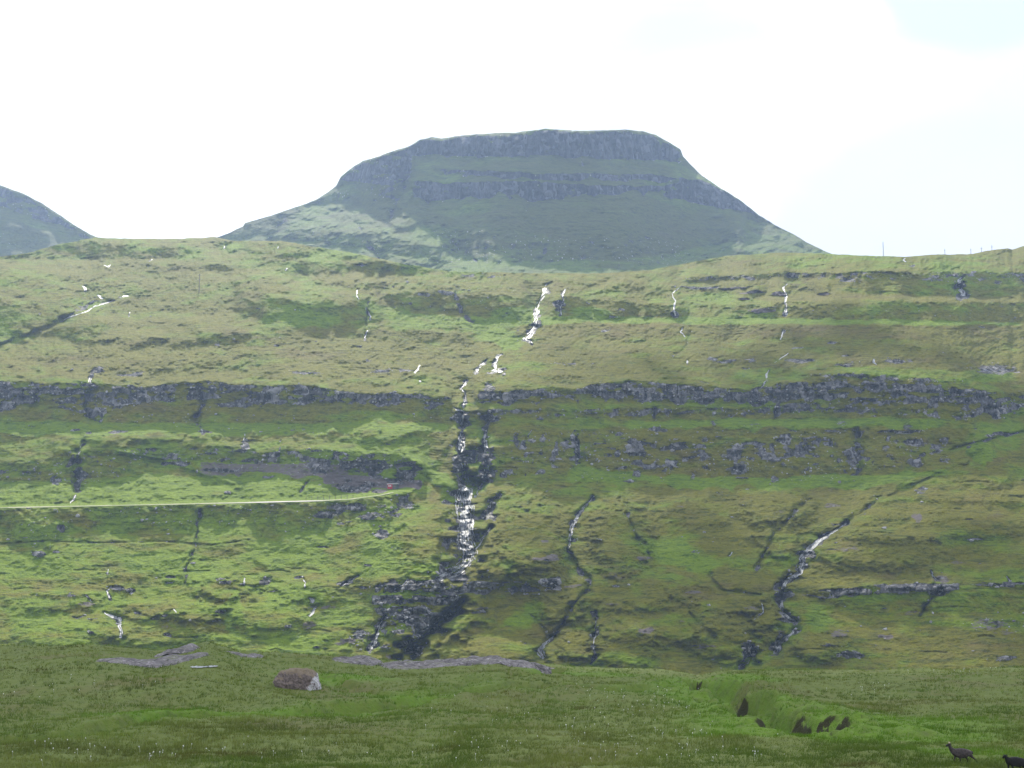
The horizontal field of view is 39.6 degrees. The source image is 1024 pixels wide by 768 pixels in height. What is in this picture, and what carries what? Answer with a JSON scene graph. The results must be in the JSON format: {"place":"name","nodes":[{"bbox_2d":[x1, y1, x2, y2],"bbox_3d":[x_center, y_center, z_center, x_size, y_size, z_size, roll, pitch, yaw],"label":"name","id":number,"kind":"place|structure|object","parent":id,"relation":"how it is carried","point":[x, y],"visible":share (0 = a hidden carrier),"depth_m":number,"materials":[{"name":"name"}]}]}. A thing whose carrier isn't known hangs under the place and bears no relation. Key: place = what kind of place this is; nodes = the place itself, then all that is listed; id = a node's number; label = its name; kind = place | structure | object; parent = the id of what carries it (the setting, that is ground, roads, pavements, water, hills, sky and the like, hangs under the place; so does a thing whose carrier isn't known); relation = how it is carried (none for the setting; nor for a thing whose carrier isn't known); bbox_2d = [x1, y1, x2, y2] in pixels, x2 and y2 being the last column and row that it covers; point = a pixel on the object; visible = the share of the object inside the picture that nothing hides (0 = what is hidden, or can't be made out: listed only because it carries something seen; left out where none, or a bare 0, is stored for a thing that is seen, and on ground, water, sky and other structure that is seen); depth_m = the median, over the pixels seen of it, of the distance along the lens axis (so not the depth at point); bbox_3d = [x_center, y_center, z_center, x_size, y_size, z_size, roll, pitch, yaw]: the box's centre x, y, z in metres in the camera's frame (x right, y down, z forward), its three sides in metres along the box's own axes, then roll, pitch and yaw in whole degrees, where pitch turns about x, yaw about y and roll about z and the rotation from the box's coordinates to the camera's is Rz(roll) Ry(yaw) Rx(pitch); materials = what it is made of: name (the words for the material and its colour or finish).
{"place":"outdoors","nodes":[
{"label":"outdoors","id":0,"kind":"place"},
{"bbox_2d":[0,185,94,256],"bbox_3d":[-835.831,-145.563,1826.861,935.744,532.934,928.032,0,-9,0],"label":"hill","id":1,"kind":"structure","parent":0,"point":[28,224],"depth_m":1463.13,"materials":[{"name":"green plant"}]},
{"bbox_2d":[0,492,393,507],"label":"road","id":2,"kind":"structure","parent":0,"point":[196,503],"depth_m":511.47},
{"bbox_2d":[0,237,1023,674],"bbox_3d":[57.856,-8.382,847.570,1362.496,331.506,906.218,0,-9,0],"label":"hillside","id":3,"kind":"structure","parent":0,"point":[640,565],"depth_m":559.29,"materials":[{"name":"green plant"}]},
{"bbox_2d":[63,301,111,320],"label":"stream","id":4,"kind":"structure","parent":3,"relation":"on","point":[87,311],"depth_m":742.92,"materials":[{"name":"white liquid"}]},
{"bbox_2d":[104,612,122,637],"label":"stream","id":5,"kind":"structure","parent":3,"relation":"on","point":[119,619],"depth_m":434.39,"materials":[{"name":"white liquid"}]},
{"bbox_2d":[369,616,383,648],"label":"stream","id":6,"kind":"structure","parent":3,"relation":"on","point":[376,636],"depth_m":422.91,"materials":[{"name":"white liquid"}]},
{"bbox_2d":[388,483,398,488],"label":"shed","id":7,"kind":"structure","parent":3,"relation":"on","point":[394,486],"depth_m":521.82,"materials":[{"name":"paint"}]},
{"bbox_2d":[436,487,477,580],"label":"stream","id":8,"kind":"structure","parent":3,"relation":"on","point":[462,521],"depth_m":486.81,"materials":[{"name":"white liquid"}]},
{"bbox_2d":[458,431,464,452],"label":"stream","id":9,"kind":"structure","parent":3,"relation":"on","point":[459,444],"depth_m":562.02,"materials":[{"name":"white liquid"}]},
{"bbox_2d":[476,527,490,548],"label":"stream","id":10,"kind":"structure","parent":3,"relation":"on","point":[482,539],"depth_m":486.49,"materials":[{"name":"white liquid"}]},
{"bbox_2d":[484,430,487,452],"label":"stream","id":11,"kind":"structure","parent":3,"relation":"on","point":[486,447],"depth_m":565.31,"materials":[{"name":"white liquid"}]},
{"bbox_2d":[492,354,502,372],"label":"stream","id":12,"kind":"structure","parent":3,"relation":"on","point":[495,362],"depth_m":633.19,"materials":[{"name":"white liquid"}]},
{"bbox_2d":[0,253,1023,668],"bbox_3d":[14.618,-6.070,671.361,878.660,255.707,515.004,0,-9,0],"label":"scree","id":13,"kind":"structure","parent":3,"relation":"on","point":[542,471],"depth_m":551.85,"materials":[{"name":"grey stone"}]},
{"bbox_2d":[523,327,533,343],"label":"stream","id":14,"kind":"structure","parent":3,"relation":"on","point":[529,336],"depth_m":686.62,"materials":[{"name":"white liquid"}]},
{"bbox_2d":[533,282,548,323],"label":"stream","id":15,"kind":"structure","parent":3,"relation":"on","point":[544,292],"depth_m":747.97,"materials":[{"name":"white liquid"}]},
{"bbox_2d":[537,636,553,658],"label":"stream","id":16,"kind":"structure","parent":3,"relation":"on","point":[541,647],"depth_m":418.58,"materials":[{"name":"white liquid"}]},
{"bbox_2d":[567,496,593,548],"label":"stream","id":17,"kind":"structure","parent":3,"relation":"on","point":[575,519],"depth_m":504.55,"materials":[{"name":"white liquid"}]},
{"bbox_2d":[672,288,678,315],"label":"stream","id":18,"kind":"structure","parent":3,"relation":"on","point":[674,304],"depth_m":738.53,"materials":[{"name":"white liquid"}]},
{"bbox_2d":[782,284,787,314],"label":"stream","id":19,"kind":"structure","parent":3,"relation":"on","point":[785,310],"depth_m":748.48,"materials":[{"name":"white liquid"}]},
{"bbox_2d":[773,628,797,653],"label":"stream","id":20,"kind":"structure","parent":3,"relation":"on","point":[782,641],"depth_m":425.09,"materials":[{"name":"white liquid"}]},
{"bbox_2d":[779,600,795,621],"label":"stream","id":21,"kind":"structure","parent":3,"relation":"on","point":[787,616],"depth_m":442.04,"materials":[{"name":"white liquid"}]},
{"bbox_2d":[781,523,846,588],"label":"stream","id":22,"kind":"structure","parent":3,"relation":"on","point":[808,548],"depth_m":481.74,"materials":[{"name":"white liquid"}]},
{"bbox_2d":[0,640,1023,767],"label":"meadow ground","id":23,"kind":"structure","parent":0,"point":[726,690],"depth_m":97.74,"materials":[{"name":"green plant"}]},
{"bbox_2d":[97,652,209,667],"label":"rock outcrop","id":24,"kind":"object","parent":23,"relation":"on","point":[160,661],"visible":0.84,"depth_m":119.18,"materials":[{"name":"grey stone"}]},
{"bbox_2d":[154,643,199,656],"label":"rock outcrop","id":25,"kind":"object","parent":23,"relation":"on","point":[187,648],"visible":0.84,"depth_m":131.15,"materials":[{"name":"grey stone"}]},
{"bbox_2d":[190,665,216,667],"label":"water","id":26,"kind":"structure","parent":23,"relation":"on","point":[203,666],"depth_m":114.31,"materials":[{"name":"grey liquid"}]},
{"bbox_2d":[226,651,262,657],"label":"rock outcrop","id":27,"kind":"object","parent":23,"relation":"on","point":[254,655],"visible":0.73,"depth_m":137.87,"materials":[{"name":"grey stone"}]},
{"bbox_2d":[273,668,320,690],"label":"boulder","id":28,"kind":"object","parent":23,"relation":"on","point":[300,678],"visible":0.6,"depth_m":106.88,"materials":[{"name":"stone"}]},
{"bbox_2d":[332,655,382,665],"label":"rock outcrop","id":29,"kind":"object","parent":23,"relation":"on","point":[363,659],"visible":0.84,"depth_m":138.47,"materials":[{"name":"grey stone"}]},
{"bbox_2d":[377,655,554,673],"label":"rock outcrop","id":30,"kind":"object","parent":23,"relation":"on","point":[467,661],"visible":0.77,"depth_m":137.17,"materials":[{"name":"grey stone"}]},
{"bbox_2d":[946,742,976,762],"bbox_3d":[18.810,15.428,59.478,1.319,0.898,0.397,0,-9,0],"label":"sheep","id":31,"kind":"object","parent":23,"relation":"on","point":[959,753],"visible":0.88,"depth_m":59.34},
{"bbox_2d":[1002,754,1023,767],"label":"sheep","id":32,"kind":"object","parent":23,"relation":"on","point":[1012,762],"visible":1,"depth_m":56.52},
{"bbox_2d":[0,0,1023,256],"label":"sky","id":33,"kind":"structure","parent":0,"point":[850,127],"materials":[{"name":"white"}]},
{"bbox_2d":[217,129,830,273],"bbox_3d":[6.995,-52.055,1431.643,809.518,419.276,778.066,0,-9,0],"label":"mountain","id":34,"kind":"structure","parent":0,"point":[569,201],"depth_m":1320.46,"materials":[{"name":"green plant"}]}
]}

